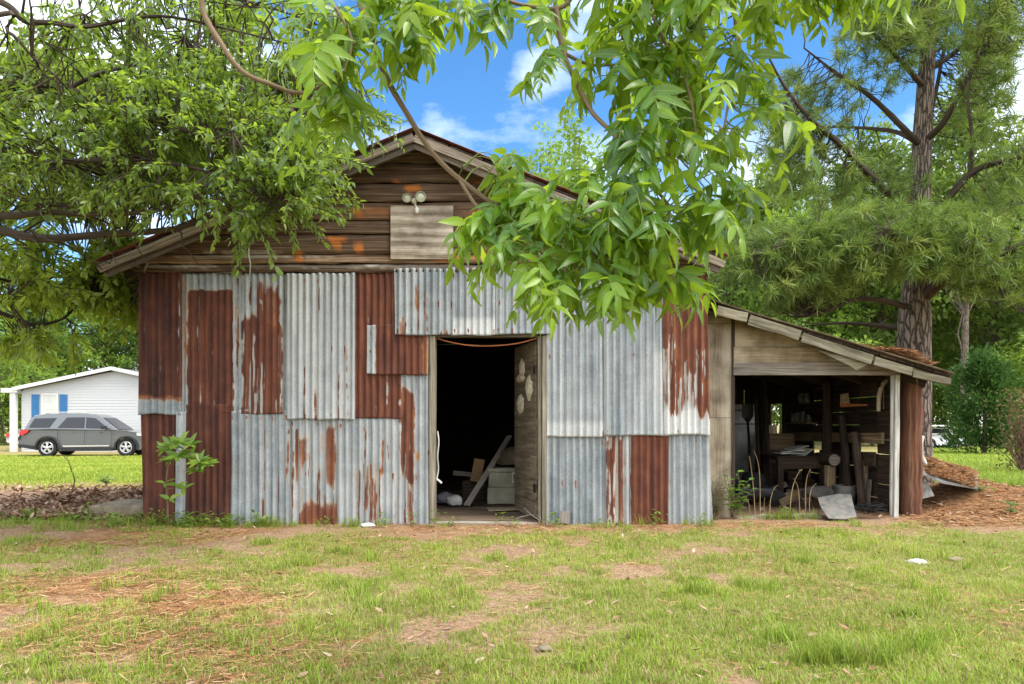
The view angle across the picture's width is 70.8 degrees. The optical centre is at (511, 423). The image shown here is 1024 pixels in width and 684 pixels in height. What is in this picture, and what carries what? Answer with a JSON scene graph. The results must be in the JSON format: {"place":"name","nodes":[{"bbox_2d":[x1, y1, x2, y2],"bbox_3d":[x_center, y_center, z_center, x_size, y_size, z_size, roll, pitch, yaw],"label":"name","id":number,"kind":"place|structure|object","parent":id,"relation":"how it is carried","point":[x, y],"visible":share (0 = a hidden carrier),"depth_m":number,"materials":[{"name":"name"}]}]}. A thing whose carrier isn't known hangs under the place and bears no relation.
{"place":"outdoors","nodes":[
{"label":"outdoors","id":0,"kind":"place"},
{"bbox_2d":[0,425,1023,683],"bbox_3d":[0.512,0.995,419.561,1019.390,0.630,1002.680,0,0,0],"label":"ground","id":1,"kind":"structure","parent":0,"point":[472,619],"depth_m":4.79,"materials":[{"name":"plant"}]},
{"bbox_2d":[6,432,20,447],"bbox_3d":[-24.517,0.609,38.875,4.419,1.378,1.774,0,0,0],"label":"parked car","id":2,"kind":"object","parent":1,"relation":"on","point":[7,437],"visible":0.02,"depth_m":38.02,"materials":[{"name":"white paint"}]},
{"bbox_2d":[0,284,30,336],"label":"oak tree","id":3,"kind":"object","parent":1,"relation":"on","point":[10,312],"visible":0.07,"depth_m":52.96,"materials":[{"name":"green plant"}]},
{"bbox_2d":[0,354,57,444],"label":"understory tree","id":4,"kind":"object","parent":1,"relation":"on","point":[5,370],"visible":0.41,"depth_m":43.89,"materials":[{"name":"green plant"}]},
{"bbox_2d":[0,316,65,442],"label":"understory tree","id":5,"kind":"object","parent":1,"relation":"on","point":[50,369],"visible":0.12,"depth_m":48.49,"materials":[{"name":"green plant"}]},
{"bbox_2d":[0,283,88,430],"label":"oak tree","id":6,"kind":"object","parent":1,"relation":"on","point":[38,318],"visible":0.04,"depth_m":57.56,"materials":[{"name":"green plant"}]},
{"bbox_2d":[8,308,97,382],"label":"oak tree","id":7,"kind":"object","parent":1,"relation":"on","point":[70,329],"visible":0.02,"depth_m":60.49,"materials":[{"name":"green plant"}]},
{"bbox_2d":[50,448,74,497],"bbox_3d":[-5.372,0.601,8.601,0.304,0.631,0.020,0,0,0],"label":"bare sapling","id":8,"kind":"object","parent":1,"relation":"on","point":[71,471],"visible":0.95,"depth_m":8.60,"materials":[{"name":"brown plant"}]},
{"bbox_2d":[1,366,140,451],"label":"mobile home","id":9,"kind":"object","parent":1,"relation":"on","point":[111,391],"visible":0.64,"depth_m":33.99,"materials":[{"name":"plastic"}]},
{"bbox_2d":[41,393,58,413],"bbox_3d":[-21.798,-0.897,33.965,0.793,1.114,0.030,0,0,0],"label":"window","id":10,"kind":"structure","parent":9,"relation":"in","point":[49,401],"depth_m":33.97,"materials":[{"name":"glass"}]},
{"bbox_2d":[18,412,141,455],"bbox_3d":[-17.136,0.406,29.468,4.823,1.784,2.103,0,0,-9],"label":"parked car","id":11,"kind":"object","parent":1,"relation":"on","point":[65,433],"visible":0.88,"depth_m":28.72,"materials":[{"name":"grey paint"}]},
{"bbox_2d":[45,307,138,376],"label":"elm tree","id":12,"kind":"object","parent":1,"relation":"on","point":[99,348],"visible":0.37,"depth_m":54.60,"materials":[{"name":"green plant"}]},
{"bbox_2d":[97,474,113,486],"bbox_3d":[-6.468,0.900,11.489,0.317,0.198,0.175,0,0,0],"label":"seedling","id":13,"kind":"object","parent":1,"relation":"on","point":[105,481],"visible":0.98,"depth_m":11.50,"materials":[{"name":"green plant"}]},
{"bbox_2d":[84,320,138,370],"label":"oak tree","id":14,"kind":"object","parent":1,"relation":"on","point":[124,348],"visible":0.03,"depth_m":56.44,"materials":[{"name":"green plant"}]},
{"bbox_2d":[90,499,142,519],"bbox_3d":[-4.072,0.951,7.723,0.601,0.240,0.554,0,0,0],"label":"concrete block","id":15,"kind":"object","parent":1,"relation":"on","point":[126,506],"depth_m":7.45,"materials":[{"name":"concrete"}]},
{"bbox_2d":[155,431,218,525],"bbox_3d":[-3.102,0.537,6.799,0.666,0.949,0.236,0,0,19],"label":"sapling","id":16,"kind":"object","parent":1,"relation":"on","point":[167,445],"visible":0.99,"depth_m":6.82,"materials":[{"name":"green plant"}]},
{"bbox_2d":[0,0,407,382],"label":"oak tree","id":17,"kind":"object","parent":1,"relation":"on","point":[135,163],"visible":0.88,"depth_m":5.22,"materials":[{"name":"green plant"}]},
{"bbox_2d":[359,523,374,527],"bbox_3d":[-1.405,0.981,6.997,0.162,0.046,0.112,0,0,0],"label":"stone","id":18,"kind":"object","parent":1,"relation":"on","point":[367,525],"visible":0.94,"depth_m":6.96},
{"bbox_2d":[95,127,728,524],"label":"barn","id":19,"kind":"structure","parent":1,"relation":"on","point":[321,381],"depth_m":7.17,"materials":[{"name":"metal"}]},
{"bbox_2d":[402,191,425,213],"bbox_3d":[-0.960,-2.175,7.117,0.234,0.214,0.128,0,0,0],"label":"flood light","id":20,"kind":"object","parent":19,"relation":"attached to","point":[420,196],"visible":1,"depth_m":7.07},
{"bbox_2d":[436,431,441,483],"bbox_3d":[-0.725,0.334,7.174,0.064,0.526,0.029,0,0,22],"label":"cord","id":21,"kind":"object","parent":19,"relation":"hanging from","point":[438,480],"visible":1,"depth_m":7.17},
{"bbox_2d":[436,491,452,502],"bbox_3d":[-0.799,0.873,8.601,0.248,0.135,0.179,0,0,0],"label":"plastic bag","id":22,"kind":"object","parent":19,"relation":"on","point":[441,497],"visible":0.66,"depth_m":8.54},
{"bbox_2d":[447,494,461,505],"bbox_3d":[-0.672,0.886,8.410,0.184,0.126,0.168,0,0,0],"label":"plastic bag","id":23,"kind":"object","parent":19,"relation":"on","point":[454,500],"visible":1,"depth_m":8.35,"materials":[{"name":"plastic"}]},
{"bbox_2d":[462,477,488,500],"bbox_3d":[-0.201,0.831,9.225,0.847,0.277,0.553,0,0,0],"label":"wooden crate","id":24,"kind":"object","parent":19,"relation":"on","point":[468,486],"visible":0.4,"depth_m":8.95,"materials":[{"name":"brown wood"}]},
{"bbox_2d":[453,470,471,475],"bbox_3d":[-0.559,0.620,8.950,0.362,0.095,0.021,0,0,-16],"label":"plank","id":25,"kind":"object","parent":24,"relation":"on","point":[461,473],"visible":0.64,"depth_m":8.92,"materials":[{"name":"grey wood"}]},
{"bbox_2d":[470,458,484,481],"bbox_3d":[-0.425,0.572,8.899,0.200,0.302,0.107,0,0,-11],"label":"cardboard box","id":26,"kind":"object","parent":24,"relation":"on","point":[477,469],"visible":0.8,"depth_m":8.86,"materials":[{"name":"cardboard"}]},
{"bbox_2d":[437,338,536,346],"bbox_3d":[-0.253,-0.821,7.210,1.005,0.093,0.013,0,0,0],"label":"cable","id":27,"kind":"object","parent":19,"relation":"attached to","point":[486,345],"visible":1,"depth_m":7.21,"materials":[{"name":"rubber"}]},
{"bbox_2d":[464,435,511,505],"bbox_3d":[-0.280,0.549,8.675,0.078,0.815,0.831,0,0,38],"label":"leaning board","id":28,"kind":"object","parent":19,"relation":"on","point":[476,489],"visible":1,"depth_m":8.62,"materials":[{"name":"grey wood"}]},
{"bbox_2d":[487,486,514,503],"bbox_3d":[-0.041,0.864,8.830,0.513,0.207,0.424,0,0,0],"label":"foam box","id":29,"kind":"object","parent":19,"relation":"on","point":[500,495],"visible":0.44,"depth_m":8.62,"materials":[{"name":"plastic"}]},
{"bbox_2d":[488,466,514,486],"bbox_3d":[-0.034,0.646,8.844,0.517,0.236,0.458,0,0,0],"label":"foam box","id":30,"kind":"object","parent":29,"relation":"on","point":[501,476],"visible":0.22,"depth_m":8.64,"materials":[{"name":"white paint"}]},
{"bbox_2d":[496,447,514,465],"bbox_3d":[0.049,0.395,8.867,0.541,0.233,0.314,0,0,0],"label":"cloth bag","id":31,"kind":"object","parent":30,"relation":"on","point":[507,457],"visible":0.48,"depth_m":8.75,"materials":[{"name":"fabric"}]},
{"bbox_2d":[486,507,517,510],"bbox_3d":[-0.107,0.943,8.000,0.339,0.023,0.248,0,0,-9],"label":"plywood scrap","id":32,"kind":"object","parent":19,"relation":"on","point":[499,508],"visible":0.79,"depth_m":7.95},
{"bbox_2d":[515,340,537,518],"bbox_3d":[0.134,0.055,7.656,0.075,1.800,0.827,0,0,-15],"label":"door","id":33,"kind":"structure","parent":19,"relation":"in","point":[526,356],"depth_m":7.58,"materials":[{"name":"brown wood"}]},
{"bbox_2d":[0,342,1023,683],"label":"pine straw","id":34,"kind":"object","parent":1,"relation":"on","point":[954,472],"visible":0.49,"depth_m":4.17,"materials":[{"name":"plant"}]},
{"bbox_2d":[0,478,1023,683],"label":"fallen leaves","id":35,"kind":"object","parent":1,"relation":"on","point":[67,503],"visible":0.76,"depth_m":7.94,"materials":[{"name":"brown plant"}]},
{"bbox_2d":[0,502,1023,683],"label":"weeds","id":36,"kind":"object","parent":1,"relation":"on","point":[74,516],"visible":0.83,"depth_m":5.09,"materials":[{"name":"green plant"}]},
{"bbox_2d":[501,119,566,179],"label":"sweetgum tree","id":37,"kind":"object","parent":1,"relation":"on","point":[551,151],"visible":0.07,"depth_m":60.03,"materials":[{"name":"green plant"}]},
{"bbox_2d":[535,645,551,651],"bbox_3d":[0.141,0.994,3.198,0.082,0.022,0.051,0,0,0],"label":"stone","id":38,"kind":"object","parent":1,"relation":"on","point":[543,647],"visible":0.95,"depth_m":3.18,"materials":[{"name":"stone"}]},
{"bbox_2d":[521,149,595,195],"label":"oak tree","id":39,"kind":"object","parent":1,"relation":"on","point":[541,173],"depth_m":55.54,"materials":[{"name":"green plant"}]},
{"bbox_2d":[559,511,568,523],"bbox_3d":[0.516,0.928,7.140,0.109,0.129,0.068,0,0,0],"label":"timber offcut","id":40,"kind":"object","parent":1,"relation":"on","point":[564,517],"visible":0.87,"depth_m":7.13,"materials":[{"name":"grey wood"}]},
{"bbox_2d":[540,99,621,199],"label":"sweetgum tree","id":41,"kind":"object","parent":1,"relation":"on","point":[581,149],"visible":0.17,"depth_m":49.73,"materials":[{"name":"green plant"}]},
{"bbox_2d":[199,0,964,343],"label":"pecan tree","id":42,"kind":"object","parent":1,"relation":"on","point":[621,244],"visible":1,"depth_m":2.23,"materials":[{"name":"green plant"}]},
{"bbox_2d":[684,183,751,300],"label":"elm tree","id":43,"kind":"object","parent":1,"relation":"on","point":[686,199],"depth_m":57.47,"materials":[{"name":"green plant"}]},
{"bbox_2d":[711,476,728,519],"bbox_3d":[2.164,0.764,7.497,0.245,0.474,0.278,0,0,33],"label":"shrub","id":44,"kind":"object","parent":1,"relation":"on","point":[717,510],"visible":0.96,"depth_m":7.49,"materials":[{"name":"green plant"}]},
{"bbox_2d":[721,468,758,518],"bbox_3d":[2.377,0.727,7.515,0.416,0.543,0.180,0,0,0],"label":"shrub","id":45,"kind":"object","parent":1,"relation":"on","point":[736,511],"visible":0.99,"depth_m":7.52,"materials":[{"name":"green plant"}]},
{"bbox_2d":[735,405,755,484],"bbox_3d":[3.700,0.340,11.450,0.360,1.304,0.186,0,0,0],"label":"panel","id":46,"kind":"object","parent":1,"relation":"on","point":[741,450],"visible":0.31,"depth_m":11.44,"materials":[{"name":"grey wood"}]},
{"bbox_2d":[741,404,753,471],"bbox_3d":[3.318,0.250,10.067,0.169,1.062,0.170,0,0,0],"label":"shovel","id":47,"kind":"object","parent":1,"relation":"on","point":[747,414],"visible":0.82,"depth_m":10.12,"materials":[{"name":"black metal"}]},
{"bbox_2d":[754,399,760,472],"bbox_3d":[3.360,0.243,9.850,0.058,1.167,0.361,0,0,11],"label":"leaning pole","id":48,"kind":"object","parent":1,"relation":"on","point":[757,435],"visible":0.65,"depth_m":9.85,"materials":[{"name":"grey wood"}]},
{"bbox_2d":[707,227,812,324],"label":"oak tree","id":49,"kind":"object","parent":1,"relation":"on","point":[727,296],"visible":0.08,"depth_m":45.33,"materials":[{"name":"green plant"}]},
{"bbox_2d":[735,471,785,505],"bbox_3d":[2.838,0.583,8.900,0.904,0.794,0.530,0,0,0],"label":"push mower","id":50,"kind":"object","parent":1,"relation":"on","point":[762,492],"visible":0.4,"depth_m":8.69,"materials":[{"name":"black metal"}]},
{"bbox_2d":[730,156,800,423],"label":"pine tree","id":51,"kind":"object","parent":1,"relation":"on","point":[760,187],"visible":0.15,"depth_m":49.02,"materials":[{"name":"green plant"}]},
{"bbox_2d":[764,398,771,483],"bbox_3d":[3.567,0.226,10.050,0.058,1.191,0.360,0,0,10],"label":"leaning pole","id":52,"kind":"object","parent":1,"relation":"on","point":[767,436],"visible":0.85,"depth_m":10.05,"materials":[{"name":"brown wood"}]},
{"bbox_2d":[769,425,776,432],"bbox_3d":[4.026,0.440,11.150,0.169,0.852,0.368,0,0,16],"label":"tan board","id":53,"kind":"object","parent":1,"relation":"on","point":[772,429],"visible":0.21,"depth_m":11.27,"materials":[{"name":"brown wood"}]},
{"bbox_2d":[755,450,797,486],"bbox_3d":[3.887,0.690,10.598,0.511,0.633,0.402,0,0,0],"label":"crate","id":54,"kind":"object","parent":1,"relation":"on","point":[773,470],"visible":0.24,"depth_m":10.40,"materials":[{"name":"brown wood"}]},
{"bbox_2d":[769,433,794,449],"bbox_3d":[3.890,0.262,10.600,0.404,0.247,0.324,0,0,-9],"label":"storage box","id":55,"kind":"object","parent":54,"relation":"on","point":[780,441],"visible":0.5,"depth_m":10.44,"materials":[{"name":"beige wood"}]},
{"bbox_2d":[771,403,781,432],"bbox_3d":[13.420,-1.915,39.754,6.598,6.930,6.841,0,0,-16],"label":"understory tree","id":56,"kind":"object","parent":1,"relation":"on","point":[777,418],"visible":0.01,"depth_m":39.50,"materials":[{"name":"green plant"}]},
{"bbox_2d":[736,513,822,518],"bbox_3d":[2.828,1.014,7.641,0.934,0.132,0.099,0,0,-2],"label":"sill timber","id":57,"kind":"object","parent":1,"relation":"on","point":[761,516],"visible":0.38,"depth_m":7.61,"materials":[{"name":"wood"}]},
{"bbox_2d":[711,178,851,432],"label":"elm tree","id":58,"kind":"object","parent":1,"relation":"on","point":[799,208],"visible":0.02,"depth_m":52.19,"materials":[{"name":"green plant"}]},
{"bbox_2d":[779,489,801,506],"bbox_3d":[3.343,0.889,8.633,0.423,0.198,0.043,0,0,-33],"label":"scrap board","id":59,"kind":"object","parent":1,"relation":"on","point":[784,501],"visible":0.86,"depth_m":8.61,"materials":[{"name":"beige wood"}]},
{"bbox_2d":[760,454,823,492],"bbox_3d":[3.640,0.698,9.324,0.646,0.604,0.651,0,0,0],"label":"workbench","id":60,"kind":"object","parent":1,"relation":"on","point":[806,463],"visible":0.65,"depth_m":9.03,"materials":[{"name":"brown wood"}]},
{"bbox_2d":[773,452,802,453],"bbox_3d":[3.547,0.373,9.252,0.308,0.017,0.208,0,0,-6],"label":"pale sheet","id":61,"kind":"object","parent":60,"relation":"on","point":[787,453],"visible":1,"depth_m":9.21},
{"bbox_2d":[780,449,804,451],"bbox_3d":[3.595,0.342,9.247,0.265,0.044,0.205,0,0,8],"label":"pale sheet","id":62,"kind":"object","parent":61,"relation":"on","point":[792,450],"visible":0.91,"depth_m":9.16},
{"bbox_2d":[785,445,808,449],"bbox_3d":[3.658,0.303,9.251,0.220,0.061,0.210,0,0,-15],"label":"pale sheet","id":63,"kind":"object","parent":62,"relation":"on","point":[796,447],"visible":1,"depth_m":9.23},
{"bbox_2d":[791,449,812,455],"bbox_3d":[3.720,0.369,9.254,0.191,0.089,0.209,0,0,-35],"label":"pale sheet","id":64,"kind":"object","parent":60,"relation":"on","point":[805,452],"visible":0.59,"depth_m":9.22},
{"bbox_2d":[784,471,801,478],"bbox_3d":[3.891,0.829,9.900,0.288,0.346,0.228,0,0,0],"label":"storage box","id":65,"kind":"object","parent":1,"relation":"on","point":[790,474],"visible":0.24,"depth_m":9.79,"materials":[{"name":"brown wood"}]},
{"bbox_2d":[784,478,814,492],"bbox_3d":[3.893,0.871,9.749,0.344,0.268,0.275,0,0,8],"label":"storage box","id":66,"kind":"object","parent":1,"relation":"on","point":[789,482],"visible":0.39,"depth_m":9.63,"materials":[{"name":"brown wood"}]},
{"bbox_2d":[724,202,875,342],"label":"elm tree","id":67,"kind":"object","parent":1,"relation":"on","point":[844,309],"visible":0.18,"depth_m":43.00,"materials":[{"name":"green plant"}]},
{"bbox_2d":[811,498,820,508],"bbox_3d":[3.727,0.926,8.599,0.231,0.155,0.180,0,0,-17],"label":"storage box","id":68,"kind":"object","parent":1,"relation":"on","point":[815,503],"visible":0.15,"depth_m":8.58,"materials":[{"name":"beige wood"}]},
{"bbox_2d":[800,486,834,498],"bbox_3d":[3.586,0.800,8.455,0.376,0.149,0.309,0,0,0],"label":"tarp","id":69,"kind":"object","parent":1,"relation":"on","point":[818,491],"visible":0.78,"depth_m":8.36,"materials":[{"name":"plastic"}]},
{"bbox_2d":[812,452,840,488],"bbox_3d":[3.895,0.704,8.947,0.150,0.691,0.507,0,0,0],"label":"stub post","id":70,"kind":"object","parent":1,"relation":"on","point":[830,462],"visible":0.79,"depth_m":8.76,"materials":[{"name":"beige wood"}]},
{"bbox_2d":[757,167,896,346],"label":"oak tree","id":71,"kind":"object","parent":1,"relation":"on","point":[835,205],"depth_m":56.35,"materials":[{"name":"green plant"}]},
{"bbox_2d":[708,299,953,517],"bbox_3d":[3.240,-0.133,9.778,2.642,2.370,4.844,0,0,0],"label":"lean to shed","id":72,"kind":"object","parent":1,"relation":"on","point":[753,356],"visible":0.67,"depth_m":7.70,"materials":[{"name":"brown wood"}]},
{"bbox_2d":[783,403,816,423],"bbox_3d":[4.053,-0.142,10.150,0.165,0.285,0.800,0,0,0],"label":"wall shelf","id":73,"kind":"object","parent":72,"relation":"attached to","point":[801,404],"depth_m":9.94,"materials":[{"name":"beige wood"}]},
{"bbox_2d":[795,412,800,421],"bbox_3d":[4.041,-0.095,10.160,0.087,0.138,0.087,0,0,0],"label":"jar","id":74,"kind":"object","parent":73,"relation":"on","point":[797,416],"visible":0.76,"depth_m":10.13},
{"bbox_2d":[798,393,803,402],"bbox_3d":[4.041,-0.359,10.058,0.087,0.146,0.087,0,0,0],"label":"jar","id":75,"kind":"object","parent":73,"relation":"on","point":[800,397],"visible":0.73,"depth_m":10.03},
{"bbox_2d":[800,412,806,421],"bbox_3d":[4.041,-0.098,9.990,0.087,0.145,0.087,0,0,0],"label":"jar","id":76,"kind":"object","parent":73,"relation":"on","point":[802,416],"visible":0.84,"depth_m":9.96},
{"bbox_2d":[803,393,809,402],"bbox_3d":[4.041,-0.352,9.888,0.087,0.134,0.087,0,0,0],"label":"jar","id":77,"kind":"object","parent":73,"relation":"on","point":[806,397],"visible":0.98,"depth_m":9.86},
{"bbox_2d":[805,415,811,421],"bbox_3d":[4.041,-0.076,9.820,0.087,0.101,0.087,0,0,0],"label":"jar","id":78,"kind":"object","parent":73,"relation":"on","point":[808,418],"visible":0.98,"depth_m":9.79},
{"bbox_2d":[840,393,867,406],"bbox_3d":[4.113,-0.291,8.607,0.064,0.172,0.426,0,0,-24],"label":"rusty saw","id":79,"kind":"object","parent":72,"relation":"hanging from","point":[844,400],"visible":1,"depth_m":8.72,"materials":[{"name":"metal"}]},
{"bbox_2d":[876,379,887,410],"bbox_3d":[4.125,-0.329,7.982,0.182,0.376,0.051,0,0,-12],"label":"old hose","id":80,"kind":"object","parent":72,"relation":"hanging from","point":[879,393],"visible":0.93,"depth_m":7.96,"materials":[{"name":"rubber"}]},
{"bbox_2d":[781,332,882,446],"bbox_3d":[16.171,-1.582,36.159,6.121,6.200,5.903,0,0,-39],"label":"understory tree","id":81,"kind":"object","parent":1,"relation":"on","point":[867,342],"depth_m":34.38,"materials":[{"name":"green plant"}]},
{"bbox_2d":[818,494,856,519],"bbox_3d":[3.461,0.868,7.592,0.428,0.228,0.424,0,0,0],"label":"metal scrap","id":82,"kind":"object","parent":1,"relation":"on","point":[838,506],"visible":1,"depth_m":7.59,"materials":[{"name":"metal"}]},
{"bbox_2d":[832,484,856,504],"bbox_3d":[3.950,0.864,8.550,0.288,0.272,0.281,0,0,0],"label":"bucket","id":83,"kind":"object","parent":1,"relation":"on","point":[842,489],"visible":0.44,"depth_m":8.45,"materials":[{"name":"metal"}]},
{"bbox_2d":[838,415,853,503],"bbox_3d":[3.995,0.421,8.625,0.087,1.065,0.438,0,0,11],"label":"leaning pole","id":84,"kind":"object","parent":1,"relation":"on","point":[846,469],"visible":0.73,"depth_m":8.62,"materials":[{"name":"brown wood"}]},
{"bbox_2d":[850,432,865,504],"bbox_3d":[4.017,0.517,8.350,0.086,0.858,0.194,0,0,-24],"label":"leaning pole","id":85,"kind":"object","parent":1,"relation":"on","point":[858,470],"visible":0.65,"depth_m":8.32,"materials":[{"name":"brown wood"}]},
{"bbox_2d":[703,0,1023,483],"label":"pine tree","id":86,"kind":"object","parent":1,"relation":"on","point":[943,242],"visible":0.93,"depth_m":9.61,"materials":[{"name":"green plant"}]},
{"bbox_2d":[865,479,871,508],"bbox_3d":[4.106,0.820,8.300,0.045,0.361,0.090,0,0,0],"label":"pale board","id":87,"kind":"object","parent":1,"relation":"on","point":[868,489],"visible":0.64,"depth_m":8.28,"materials":[{"name":"grey wood"}]},
{"bbox_2d":[854,502,886,513],"bbox_3d":[3.794,0.879,7.620,0.338,0.135,0.189,0,0,0],"label":"wire tangle","id":88,"kind":"object","parent":1,"relation":"on","point":[872,508],"visible":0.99,"depth_m":7.56,"materials":[{"name":"metal"}]},
{"bbox_2d":[829,112,911,346],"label":"pine tree","id":89,"kind":"object","parent":1,"relation":"on","point":[888,148],"visible":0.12,"depth_m":45.41,"materials":[{"name":"green plant"}]},
{"bbox_2d":[800,190,962,347],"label":"oak tree","id":90,"kind":"object","parent":1,"relation":"on","point":[877,335],"visible":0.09,"depth_m":43.80,"materials":[{"name":"green plant"}]},
{"bbox_2d":[907,559,926,564],"bbox_3d":[2.929,0.995,5.202,0.148,0.040,0.103,0,0,0],"label":"stone","id":91,"kind":"object","parent":1,"relation":"on","point":[919,560],"visible":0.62,"depth_m":5.17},
{"bbox_2d":[851,166,988,367],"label":"elm tree","id":92,"kind":"object","parent":1,"relation":"on","point":[935,342],"visible":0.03,"depth_m":48.30,"materials":[{"name":"green plant"}]},
{"bbox_2d":[922,481,933,498],"bbox_3d":[4.589,0.726,7.985,0.150,0.208,0.070,0,0,0],"label":"scrap sheet","id":93,"kind":"object","parent":1,"relation":"on","point":[927,491],"visible":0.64,"depth_m":7.97,"materials":[{"name":"metal"}]},
{"bbox_2d":[932,425,964,448],"bbox_3d":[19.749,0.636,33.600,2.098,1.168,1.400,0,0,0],"label":"car","id":94,"kind":"object","parent":1,"relation":"on","point":[936,440],"visible":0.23,"depth_m":33.10,"materials":[{"name":"white paint"}]},
{"bbox_2d":[932,429,948,433],"bbox_3d":[19.725,0.352,33.153,0.950,0.260,0.153,0,0,0],"label":"window","id":95,"kind":"structure","parent":94,"relation":"in","point":[934,431],"depth_m":33.15,"materials":[{"name":"grey glass"}]},
{"bbox_2d":[923,463,977,489],"bbox_3d":[5.166,0.572,8.417,1.708,0.368,0.400,0,0,-29],"label":"fallen sheet","id":96,"kind":"object","parent":1,"relation":"on","point":[942,480],"visible":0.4,"depth_m":8.06,"materials":[{"name":"metal"}]},
{"bbox_2d":[932,349,971,427],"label":"understory tree","id":97,"kind":"object","parent":1,"relation":"on","point":[937,411],"visible":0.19,"depth_m":47.23,"materials":[{"name":"green plant"}]},
{"bbox_2d":[885,158,1023,433],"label":"oak tree","id":98,"kind":"object","parent":1,"relation":"on","point":[998,317],"visible":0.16,"depth_m":45.66,"materials":[{"name":"green plant"}]},
{"bbox_2d":[932,307,991,427],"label":"oak tree","id":99,"kind":"object","parent":1,"relation":"on","point":[953,371],"visible":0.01,"depth_m":59.70,"materials":[{"name":"green plant"}]},
{"bbox_2d":[903,67,1023,446],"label":"pine tree","id":100,"kind":"object","parent":1,"relation":"on","point":[943,157],"visible":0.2,"depth_m":37.46,"materials":[{"name":"green plant"}]},
{"bbox_2d":[933,143,1014,414],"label":"oak tree","id":101,"kind":"object","parent":1,"relation":"on","point":[969,317],"depth_m":56.97,"materials":[{"name":"green plant"}]},
{"bbox_2d":[931,151,1023,369],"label":"elm tree","id":102,"kind":"object","parent":1,"relation":"on","point":[970,314],"visible":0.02,"depth_m":55.42,"materials":[{"name":"green plant"}]},
{"bbox_2d":[934,342,1023,453],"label":"cedar tree","id":103,"kind":"object","parent":1,"relation":"on","point":[986,367],"visible":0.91,"depth_m":26.63,"materials":[{"name":"green plant"}]},
{"bbox_2d":[968,483,996,492],"bbox_3d":[5.445,0.755,8.401,0.346,0.174,0.138,0,0,0],"label":"seedling","id":104,"kind":"object","parent":1,"relation":"on","point":[974,490],"visible":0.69,"depth_m":8.40,"materials":[{"name":"green plant"}]},
{"bbox_2d":[956,386,1023,472],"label":"dead shrub","id":105,"kind":"object","parent":1,"relation":"on","point":[1018,455],"visible":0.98,"depth_m":13.55,"materials":[{"name":"red plant"}]},
{"bbox_2d":[981,328,1023,444],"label":"understory tree","id":106,"kind":"object","parent":1,"relation":"on","point":[1017,361],"visible":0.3,"depth_m":39.37,"materials":[{"name":"green plant"}]},
{"bbox_2d":[999,135,1023,306],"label":"pine tree","id":107,"kind":"object","parent":1,"relation":"on","point":[1020,220],"visible":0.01,"depth_m":42.10,"materials":[{"name":"green plant"}]},
{"bbox_2d":[1001,501,1022,513],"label":"seedling","id":108,"kind":"object","parent":1,"relation":"on","point":[1011,509],"visible":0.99,"depth_m":7.70,"materials":[{"name":"green plant"}]},
{"bbox_2d":[0,0,1023,424],"label":"sky","id":109,"kind":"structure","parent":0,"point":[464,104],"materials":[{"name":"blue"}]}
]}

